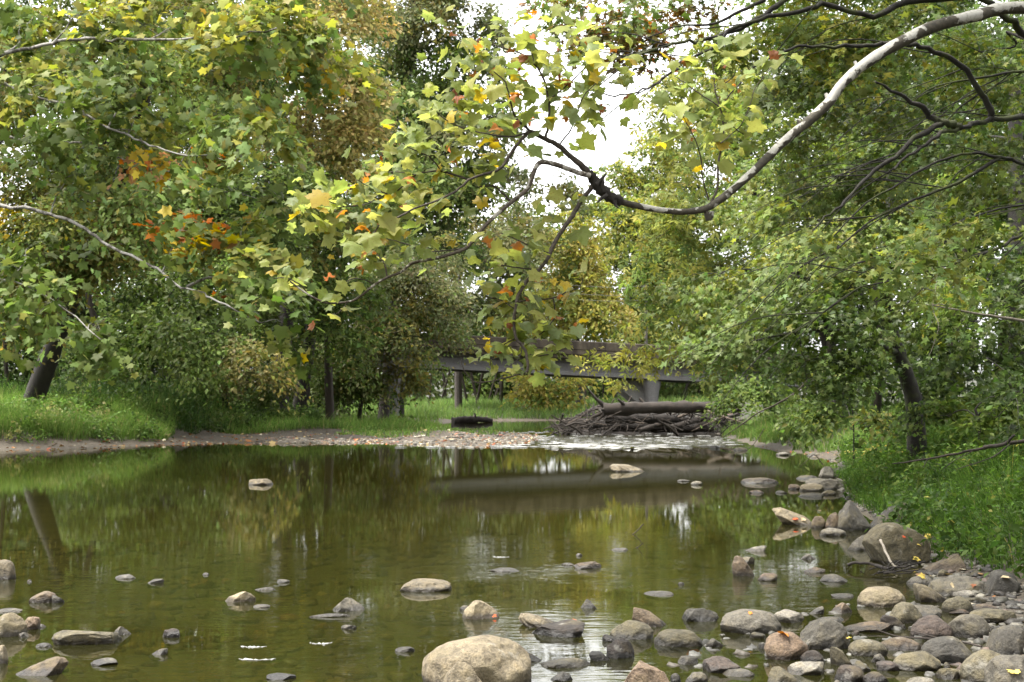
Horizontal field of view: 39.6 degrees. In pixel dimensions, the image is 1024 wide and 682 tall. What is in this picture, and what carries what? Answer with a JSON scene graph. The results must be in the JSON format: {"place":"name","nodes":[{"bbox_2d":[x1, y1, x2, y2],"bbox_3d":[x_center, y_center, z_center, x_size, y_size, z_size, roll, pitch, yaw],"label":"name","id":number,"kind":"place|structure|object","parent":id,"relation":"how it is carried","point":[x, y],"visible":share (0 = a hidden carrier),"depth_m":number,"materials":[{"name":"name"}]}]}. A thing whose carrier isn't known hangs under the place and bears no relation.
{"place":"outdoors","nodes":[
{"label":"outdoors","id":0,"kind":"place"},
{"bbox_2d":[0,420,1007,681],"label":"water","id":1,"kind":"structure","parent":0,"point":[328,528],"depth_m":14.02,"materials":[{"name":"liquid"}]},
{"bbox_2d":[0,559,15,579],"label":"river stone","id":2,"kind":"object","parent":1,"relation":"on","point":[7,569],"visible":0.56,"depth_m":11.91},
{"bbox_2d":[0,613,26,636],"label":"river stone","id":3,"kind":"object","parent":1,"relation":"in","point":[12,624],"visible":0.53,"depth_m":9.05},
{"bbox_2d":[16,656,68,675],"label":"river stone","id":4,"kind":"object","parent":1,"relation":"on","point":[53,666],"visible":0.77,"depth_m":7.79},
{"bbox_2d":[29,591,55,602],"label":"river stone","id":5,"kind":"object","parent":1,"relation":"on","point":[44,597],"visible":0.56,"depth_m":10.54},
{"bbox_2d":[51,630,121,644],"bbox_3d":[-2.646,1.877,8.872,0.406,0.171,0.328,0,-2,0],"label":"river stone","id":6,"kind":"object","parent":1,"relation":"on","point":[70,637],"visible":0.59,"depth_m":8.74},
{"bbox_2d":[225,591,255,601],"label":"river stone","id":7,"kind":"object","parent":1,"relation":"on","point":[244,596],"visible":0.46,"depth_m":10.60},
{"bbox_2d":[333,597,364,611],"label":"river stone","id":8,"kind":"object","parent":1,"relation":"on","point":[347,604],"visible":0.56,"depth_m":10.14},
{"bbox_2d":[400,578,451,591],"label":"river stone","id":9,"kind":"object","parent":1,"relation":"on","point":[425,585],"visible":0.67,"depth_m":11.17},
{"bbox_2d":[462,600,498,619],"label":"river stone","id":10,"kind":"object","parent":1,"relation":"on","point":[476,610],"visible":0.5,"depth_m":9.79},
{"bbox_2d":[519,613,553,627],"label":"river stone","id":11,"kind":"object","parent":1,"relation":"on","point":[530,620],"visible":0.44,"depth_m":9.43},
{"bbox_2d":[532,619,584,637],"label":"river stone","id":12,"kind":"object","parent":1,"relation":"on","point":[570,628],"visible":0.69,"depth_m":9.06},
{"bbox_2d":[540,658,590,667],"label":"river stone","id":13,"kind":"object","parent":1,"relation":"on","point":[568,663],"visible":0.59,"depth_m":8.01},
{"bbox_2d":[397,431,735,448],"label":"riffle foam","id":14,"kind":"object","parent":1,"relation":"on","point":[586,446],"visible":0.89,"depth_m":47.35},
{"bbox_2d":[606,638,634,658],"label":"river stone","id":15,"kind":"object","parent":1,"relation":"on","point":[619,648],"visible":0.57,"depth_m":8.30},
{"bbox_2d":[609,464,643,471],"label":"boulder","id":16,"kind":"object","parent":1,"relation":"in","point":[621,468],"visible":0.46,"depth_m":29.83,"materials":[{"name":"stone"}]},
{"bbox_2d":[610,620,653,639],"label":"river stone","id":17,"kind":"object","parent":1,"relation":"on","point":[632,630],"visible":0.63,"depth_m":8.95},
{"bbox_2d":[654,629,702,646],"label":"river stone","id":18,"kind":"object","parent":1,"relation":"on","point":[676,638],"visible":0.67,"depth_m":8.69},
{"bbox_2d":[685,672,707,681],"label":"river stone","id":19,"kind":"object","parent":1,"relation":"on","point":[697,677],"visible":1,"depth_m":7.52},
{"bbox_2d":[682,608,718,621],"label":"river stone","id":20,"kind":"object","parent":1,"relation":"on","point":[698,615],"visible":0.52,"depth_m":9.67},
{"bbox_2d":[722,668,754,676],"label":"river stone","id":21,"kind":"object","parent":1,"relation":"on","point":[739,672],"visible":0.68,"depth_m":7.74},
{"bbox_2d":[720,609,781,633],"bbox_3d":[1.555,1.887,9.301,0.407,0.257,0.334,0,-2,0],"label":"river stone","id":22,"kind":"object","parent":1,"relation":"on","point":[742,621],"visible":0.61,"depth_m":9.19,"materials":[{"name":"stone"}]},
{"bbox_2d":[774,609,803,623],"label":"river stone","id":23,"kind":"object","parent":1,"relation":"on","point":[787,616],"visible":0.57,"depth_m":9.62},
{"bbox_2d":[667,592,1023,681],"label":"gravel","id":24,"kind":"structure","parent":1,"relation":"on","point":[752,647],"depth_m":8.56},
{"bbox_2d":[845,621,892,631],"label":"river stone","id":25,"kind":"object","parent":1,"relation":"on","point":[869,626],"visible":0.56,"depth_m":9.26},
{"bbox_2d":[847,560,925,575],"bbox_3d":[3.307,1.961,12.277,0.676,0.160,0.721,0,-2,0],"label":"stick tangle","id":26,"kind":"object","parent":1,"relation":"on","point":[894,568],"visible":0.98,"depth_m":12.27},
{"bbox_2d":[893,651,940,670],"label":"river stone","id":27,"kind":"object","parent":1,"relation":"on","point":[919,661],"visible":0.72,"depth_m":7.91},
{"bbox_2d":[969,608,1016,622],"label":"river stone","id":28,"kind":"object","parent":1,"relation":"on","point":[988,615],"visible":0.73,"depth_m":9.58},
{"bbox_2d":[0,0,1016,374],"label":"sky","id":29,"kind":"structure","parent":0,"point":[601,154],"materials":[{"name":"white"}]},
{"bbox_2d":[0,375,1023,655],"bbox_3d":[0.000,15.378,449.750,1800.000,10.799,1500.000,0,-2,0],"label":"ground","id":30,"kind":"structure","parent":0,"point":[178,435],"depth_m":49.82,"materials":[{"name":"soil"}]},
{"bbox_2d":[0,379,178,443],"bbox_3d":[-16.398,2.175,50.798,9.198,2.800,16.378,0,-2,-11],"label":"bank grass","id":31,"kind":"structure","parent":30,"relation":"on","point":[67,429],"depth_m":47.87,"materials":[{"name":"plant"}]},
{"bbox_2d":[0,0,212,373],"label":"walnut tree","id":32,"kind":"object","parent":30,"relation":"on","point":[34,231],"visible":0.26,"depth_m":42.28,"materials":[{"name":"green plant"}]},
{"bbox_2d":[48,329,237,416],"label":"privet shrub","id":33,"kind":"object","parent":30,"relation":"on","point":[126,370],"visible":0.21,"depth_m":59.42,"materials":[{"name":"green plant"}]},
{"bbox_2d":[0,0,306,403],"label":"leaning tree","id":34,"kind":"object","parent":30,"relation":"on","point":[42,376],"visible":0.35,"depth_m":42.17,"materials":[{"name":"green plant"}]},
{"bbox_2d":[0,363,335,437],"bbox_3d":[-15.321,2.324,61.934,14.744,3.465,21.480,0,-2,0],"label":"bank grass","id":35,"kind":"structure","parent":30,"relation":"on","point":[196,414],"depth_m":56.14,"materials":[{"name":"plant"}]},
{"bbox_2d":[1,0,354,415],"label":"ash tree","id":36,"kind":"object","parent":30,"relation":"on","point":[152,339],"visible":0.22,"depth_m":51.27,"materials":[{"name":"green plant"}]},
{"bbox_2d":[0,0,402,390],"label":"sycamore tree","id":37,"kind":"object","parent":30,"relation":"on","point":[246,25],"visible":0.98,"depth_m":26.93,"materials":[{"name":"green plant"}]},
{"bbox_2d":[0,0,492,426],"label":"tree","id":38,"kind":"object","parent":30,"relation":"on","point":[88,314],"visible":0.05,"depth_m":73.12,"materials":[{"name":"green plant"}]},
{"bbox_2d":[201,356,302,414],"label":"hawthorn shrub","id":39,"kind":"object","parent":30,"relation":"on","point":[265,394],"visible":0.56,"depth_m":62.68,"materials":[{"name":"green plant"}]},
{"bbox_2d":[5,429,541,449],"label":"leaf litter","id":40,"kind":"object","parent":30,"relation":"on","point":[188,443],"visible":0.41,"depth_m":50.80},
{"bbox_2d":[168,0,409,412],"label":"hickory tree","id":41,"kind":"object","parent":30,"relation":"on","point":[346,128],"visible":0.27,"depth_m":60.58,"materials":[{"name":"green plant"}]},
{"bbox_2d":[201,164,438,415],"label":"box elder tree","id":42,"kind":"object","parent":30,"relation":"on","point":[328,325],"visible":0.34,"depth_m":59.05,"materials":[{"name":"green plant"}]},
{"bbox_2d":[202,392,442,434],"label":"bank grass","id":43,"kind":"structure","parent":30,"relation":"on","point":[373,422],"depth_m":60.57,"materials":[{"name":"plant"}]},
{"bbox_2d":[299,341,393,411],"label":"dogwood shrub","id":44,"kind":"object","parent":30,"relation":"on","point":[322,392],"visible":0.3,"depth_m":69.26,"materials":[{"name":"green plant"}]},
{"bbox_2d":[310,231,481,419],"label":"willow tree","id":45,"kind":"object","parent":30,"relation":"on","point":[424,315],"visible":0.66,"depth_m":69.63,"materials":[{"name":"green plant"}]},
{"bbox_2d":[256,429,537,446],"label":"gravel","id":46,"kind":"structure","parent":30,"relation":"on","point":[507,442],"depth_m":51.24,"materials":[{"name":"gravel"}]},
{"bbox_2d":[334,424,498,437],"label":"grass","id":47,"kind":"structure","parent":30,"relation":"on","point":[391,432],"depth_m":57.52,"materials":[{"name":"plant"}]},
{"bbox_2d":[320,0,596,417],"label":"oak tree","id":48,"kind":"object","parent":30,"relation":"on","point":[407,47],"visible":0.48,"depth_m":82.59,"materials":[{"name":"green plant"}]},
{"bbox_2d":[443,661,481,681],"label":"river stone","id":49,"kind":"object","parent":30,"relation":"on","point":[461,672],"visible":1,"depth_m":7.29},
{"bbox_2d":[451,413,492,422],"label":"driftwood log","id":50,"kind":"object","parent":30,"relation":"on","point":[470,419],"visible":0.88,"depth_m":95.37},
{"bbox_2d":[422,635,531,681],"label":"boulder","id":51,"kind":"object","parent":30,"relation":"on","point":[489,658],"visible":0.95,"depth_m":7.44,"materials":[{"name":"stone"}]},
{"bbox_2d":[420,198,565,409],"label":"white trunk sycamore","id":52,"kind":"object","parent":30,"relation":"on","point":[502,225],"visible":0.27,"depth_m":109.02,"materials":[{"name":"green plant"}]},
{"bbox_2d":[320,389,731,420],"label":"bank grass","id":53,"kind":"structure","parent":30,"relation":"on","point":[487,408],"depth_m":109.21,"materials":[{"name":"plant"}]},
{"bbox_2d":[270,328,821,416],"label":"road bridge","id":54,"kind":"structure","parent":30,"relation":"on","point":[648,391],"depth_m":85.98,"materials":[{"name":"concrete"}]},
{"bbox_2d":[498,207,641,413],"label":"birch tree","id":55,"kind":"object","parent":30,"relation":"on","point":[548,390],"visible":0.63,"depth_m":112.58,"materials":[{"name":"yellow plant"}]},
{"bbox_2d":[348,174,823,407],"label":"woods","id":56,"kind":"object","parent":30,"relation":"on","point":[475,389],"visible":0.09,"depth_m":129.49,"materials":[{"name":"green plant"}]},
{"bbox_2d":[238,1,1023,387],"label":"sycamore tree","id":57,"kind":"object","parent":30,"relation":"on","point":[388,227],"visible":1,"depth_m":8.39,"materials":[{"name":"green plant"}]},
{"bbox_2d":[566,128,714,345],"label":"cottonwood tree","id":58,"kind":"object","parent":30,"relation":"on","point":[630,178],"visible":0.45,"depth_m":123.57,"materials":[{"name":"green plant"}]},
{"bbox_2d":[624,660,669,681],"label":"river stone","id":59,"kind":"object","parent":30,"relation":"on","point":[641,671],"visible":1,"depth_m":7.22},
{"bbox_2d":[571,413,722,433],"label":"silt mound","id":60,"kind":"object","parent":30,"relation":"on","point":[596,432],"visible":0.03,"depth_m":63.85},
{"bbox_2d":[544,393,751,435],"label":"brushwood","id":61,"kind":"object","parent":30,"relation":"on","point":[568,425],"visible":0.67,"depth_m":60.73,"materials":[{"name":"wood"}]},
{"bbox_2d":[556,403,713,433],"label":"driftwood log","id":62,"kind":"object","parent":61,"relation":"on","point":[654,430],"visible":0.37,"depth_m":62.23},
{"bbox_2d":[605,414,679,423],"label":"driftwood log","id":63,"kind":"object","parent":61,"relation":"on","point":[666,417],"visible":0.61,"depth_m":61.52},
{"bbox_2d":[585,385,740,427],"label":"driftwood log","id":64,"kind":"object","parent":61,"relation":"on","point":[632,408],"visible":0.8,"depth_m":60.33,"materials":[{"name":"wood"}]},
{"bbox_2d":[632,607,665,626],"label":"river stone","id":65,"kind":"object","parent":30,"relation":"on","point":[649,618],"visible":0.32,"depth_m":9.45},
{"bbox_2d":[570,45,847,415],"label":"locust tree","id":66,"kind":"object","parent":30,"relation":"on","point":[675,226],"visible":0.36,"depth_m":43.60,"materials":[{"name":"green plant"}]},
{"bbox_2d":[702,656,740,672],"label":"river stone","id":67,"kind":"object","parent":30,"relation":"on","point":[717,664],"visible":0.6,"depth_m":7.86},
{"bbox_2d":[732,556,753,575],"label":"river stone","id":68,"kind":"object","parent":30,"relation":"on","point":[740,566],"visible":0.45,"depth_m":12.14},
{"bbox_2d":[741,478,778,483],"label":"boulder","id":69,"kind":"object","parent":30,"relation":"on","point":[758,480],"visible":0.45,"depth_m":25.68,"materials":[{"name":"stone"}]},
{"bbox_2d":[501,0,1023,426],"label":"silver maple tree","id":70,"kind":"object","parent":30,"relation":"on","point":[861,43],"visible":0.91,"depth_m":16.71,"materials":[{"name":"green plant"}]},
{"bbox_2d":[926,261,1023,358],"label":"pale twig","id":71,"kind":"object","parent":70,"relation":"hanging from","point":[1001,317],"visible":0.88,"depth_m":14.45,"materials":[{"name":"grey wood"}]},
{"bbox_2d":[768,666,800,681],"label":"river stone","id":72,"kind":"object","parent":30,"relation":"on","point":[778,674],"visible":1,"depth_m":7.46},
{"bbox_2d":[764,631,808,659],"bbox_3d":[1.605,1.827,8.314,0.268,0.254,0.222,0,-2,0],"label":"river stone","id":73,"kind":"object","parent":30,"relation":"on","point":[783,646],"visible":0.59,"depth_m":8.24,"materials":[{"name":"stone"}]},
{"bbox_2d":[772,507,811,524],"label":"boulder","id":74,"kind":"object","parent":30,"relation":"on","point":[785,516],"visible":0.42,"depth_m":17.14,"materials":[{"name":"stone"}]},
{"bbox_2d":[697,349,903,470],"bbox_3d":[6.202,1.810,32.644,2.645,3.027,13.975,0,-2,0],"label":"spicebush","id":75,"kind":"object","parent":30,"relation":"on","point":[766,398],"visible":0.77,"depth_m":30.62,"materials":[{"name":"green plant"}]},
{"bbox_2d":[787,661,823,674],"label":"river stone","id":76,"kind":"object","parent":30,"relation":"on","point":[807,668],"visible":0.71,"depth_m":7.79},
{"bbox_2d":[800,650,824,662],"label":"river stone","id":77,"kind":"object","parent":30,"relation":"on","point":[813,655],"visible":0.47,"depth_m":8.12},
{"bbox_2d":[800,618,849,649],"bbox_3d":[1.904,1.875,8.679,0.319,0.355,0.270,0,-2,0],"label":"river stone","id":78,"kind":"object","parent":30,"relation":"on","point":[821,634],"visible":0.45,"depth_m":8.59,"materials":[{"name":"stone"}]},
{"bbox_2d":[805,478,844,489],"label":"boulder","id":79,"kind":"object","parent":30,"relation":"on","point":[830,484],"visible":0.37,"depth_m":23.94,"materials":[{"name":"stone"}]},
{"bbox_2d":[719,389,939,452],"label":"bank grass","id":80,"kind":"structure","parent":30,"relation":"on","point":[750,432],"depth_m":46.13,"materials":[{"name":"plant"}]},
{"bbox_2d":[819,528,845,535],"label":"river stone","id":81,"kind":"object","parent":30,"relation":"on","point":[831,532],"visible":0.51,"depth_m":15.76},
{"bbox_2d":[643,158,1023,461],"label":"red maple tree","id":82,"kind":"object","parent":30,"relation":"on","point":[887,318],"visible":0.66,"depth_m":21.57,"materials":[{"name":"green plant"}]},
{"bbox_2d":[830,646,851,665],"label":"river stone","id":83,"kind":"object","parent":30,"relation":"on","point":[838,657],"visible":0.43,"depth_m":8.04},
{"bbox_2d":[676,0,1023,446],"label":"tree","id":84,"kind":"object","parent":30,"relation":"on","point":[760,345],"visible":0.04,"depth_m":45.45,"materials":[{"name":"green plant"}]},
{"bbox_2d":[837,500,870,529],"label":"river stone","id":85,"kind":"object","parent":30,"relation":"on","point":[851,516],"visible":0.5,"depth_m":16.47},
{"bbox_2d":[862,671,888,681],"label":"river stone","id":86,"kind":"object","parent":30,"relation":"on","point":[873,676],"visible":1,"depth_m":7.49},
{"bbox_2d":[735,0,1023,451],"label":"elm tree","id":87,"kind":"object","parent":30,"relation":"on","point":[1013,360],"visible":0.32,"depth_m":26.90,"materials":[{"name":"green plant"}]},
{"bbox_2d":[857,586,905,606],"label":"river stone","id":88,"kind":"object","parent":30,"relation":"on","point":[880,596],"visible":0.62,"depth_m":10.35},
{"bbox_2d":[876,661,898,670],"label":"river stone","id":89,"kind":"object","parent":30,"relation":"on","point":[886,666],"visible":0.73,"depth_m":7.89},
{"bbox_2d":[870,503,908,526],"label":"boulder","id":90,"kind":"object","parent":30,"relation":"on","point":[878,520],"visible":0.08,"depth_m":16.75,"materials":[{"name":"stone"}]},
{"bbox_2d":[880,615,906,628],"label":"river stone","id":91,"kind":"object","parent":30,"relation":"on","point":[894,621],"visible":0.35,"depth_m":9.35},
{"bbox_2d":[862,522,930,563],"bbox_3d":[3.577,1.963,13.267,0.607,0.552,0.507,0,-2,0],"label":"boulder","id":92,"kind":"object","parent":30,"relation":"on","point":[899,547],"visible":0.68,"depth_m":13.05,"materials":[{"name":"stone"}]},
{"bbox_2d":[881,637,920,650],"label":"river stone","id":93,"kind":"object","parent":30,"relation":"on","point":[899,644],"visible":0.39,"depth_m":8.54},
{"bbox_2d":[889,602,921,622],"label":"river stone","id":94,"kind":"object","parent":30,"relation":"on","point":[905,612],"visible":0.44,"depth_m":9.59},
{"bbox_2d":[825,405,1023,580],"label":"bank weeds","id":95,"kind":"object","parent":30,"relation":"on","point":[920,511],"visible":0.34,"depth_m":15.21,"materials":[{"name":"green plant"}]},
{"bbox_2d":[830,406,1023,575],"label":"bank grass","id":96,"kind":"structure","parent":30,"relation":"on","point":[877,499],"depth_m":16.85,"materials":[{"name":"plant"}]},
{"bbox_2d":[892,434,1023,468],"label":"dead branch","id":97,"kind":"object","parent":96,"relation":"on","point":[1008,442],"visible":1,"depth_m":15.94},
{"bbox_2d":[914,604,941,616],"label":"river stone","id":98,"kind":"object","parent":30,"relation":"on","point":[924,610],"visible":0.3,"depth_m":9.89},
{"bbox_2d":[913,583,945,602],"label":"river stone","id":99,"kind":"object","parent":30,"relation":"on","point":[923,593],"visible":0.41,"depth_m":10.58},
{"bbox_2d":[910,615,953,639],"bbox_3d":[2.665,1.876,9.046,0.288,0.258,0.256,0,-2,0],"label":"river stone","id":100,"kind":"object","parent":30,"relation":"on","point":[934,625],"visible":0.58,"depth_m":8.96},
{"bbox_2d":[917,554,966,574],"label":"river stone","id":101,"kind":"object","parent":30,"relation":"on","point":[955,562],"visible":0.36,"depth_m":12.28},
{"bbox_2d":[935,668,959,679],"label":"river stone","id":102,"kind":"object","parent":30,"relation":"on","point":[947,673],"visible":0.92,"depth_m":7.66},
{"bbox_2d":[876,368,1023,470],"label":"bramble bush","id":103,"kind":"object","parent":30,"relation":"on","point":[1008,415],"visible":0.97,"depth_m":20.73,"materials":[{"name":"green plant"}]},
{"bbox_2d":[928,575,984,595],"bbox_3d":[3.454,2.009,11.061,0.448,0.373,0.376,0,-2,0],"label":"river stone","id":104,"kind":"object","parent":30,"relation":"on","point":[942,586],"visible":0.31,"depth_m":10.95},
{"bbox_2d":[941,596,973,611],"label":"river stone","id":105,"kind":"object","parent":30,"relation":"on","point":[954,603],"visible":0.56,"depth_m":10.05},
{"bbox_2d":[948,614,989,638],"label":"river stone","id":106,"kind":"object","parent":30,"relation":"on","point":[974,626],"visible":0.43,"depth_m":8.99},
{"bbox_2d":[959,649,1000,681],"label":"river stone","id":107,"kind":"object","parent":30,"relation":"on","point":[973,665],"visible":0.56,"depth_m":7.57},
{"bbox_2d":[983,569,1020,593],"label":"river stone","id":108,"kind":"object","parent":30,"relation":"on","point":[995,581],"visible":0.54,"depth_m":10.79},
{"bbox_2d":[984,654,1023,681],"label":"river stone","id":109,"kind":"object","parent":30,"relation":"on","point":[996,668],"visible":0.98,"depth_m":7.21,"materials":[{"name":"stone"}]},
{"bbox_2d":[986,625,1023,654],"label":"river stone","id":110,"kind":"object","parent":30,"relation":"on","point":[1006,639],"visible":0.51,"depth_m":8.35,"materials":[{"name":"stone"}]},
{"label":"stream bed gravel","id":111,"kind":"object","parent":30,"relation":"on","visible":0},
{"bbox_2d":[848,639,887,656],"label":"river stone","id":112,"kind":"object","parent":111,"relation":"on","point":[866,647],"visible":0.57,"depth_m":8.35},
{"bbox_2d":[827,457,1023,681],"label":"gravel","id":113,"kind":"structure","parent":0,"point":[1009,601],"depth_m":10.73,"materials":[{"name":"gravel"}]},
{"bbox_2d":[834,664,863,681],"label":"river stone","id":114,"kind":"object","parent":113,"relation":"on","point":[848,673],"visible":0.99,"depth_m":7.58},
{"bbox_2d":[921,636,971,663],"bbox_3d":[2.512,1.808,8.185,0.313,0.210,0.260,0,-2,0],"label":"river stone","id":115,"kind":"object","parent":113,"relation":"on","point":[948,649],"visible":0.62,"depth_m":8.10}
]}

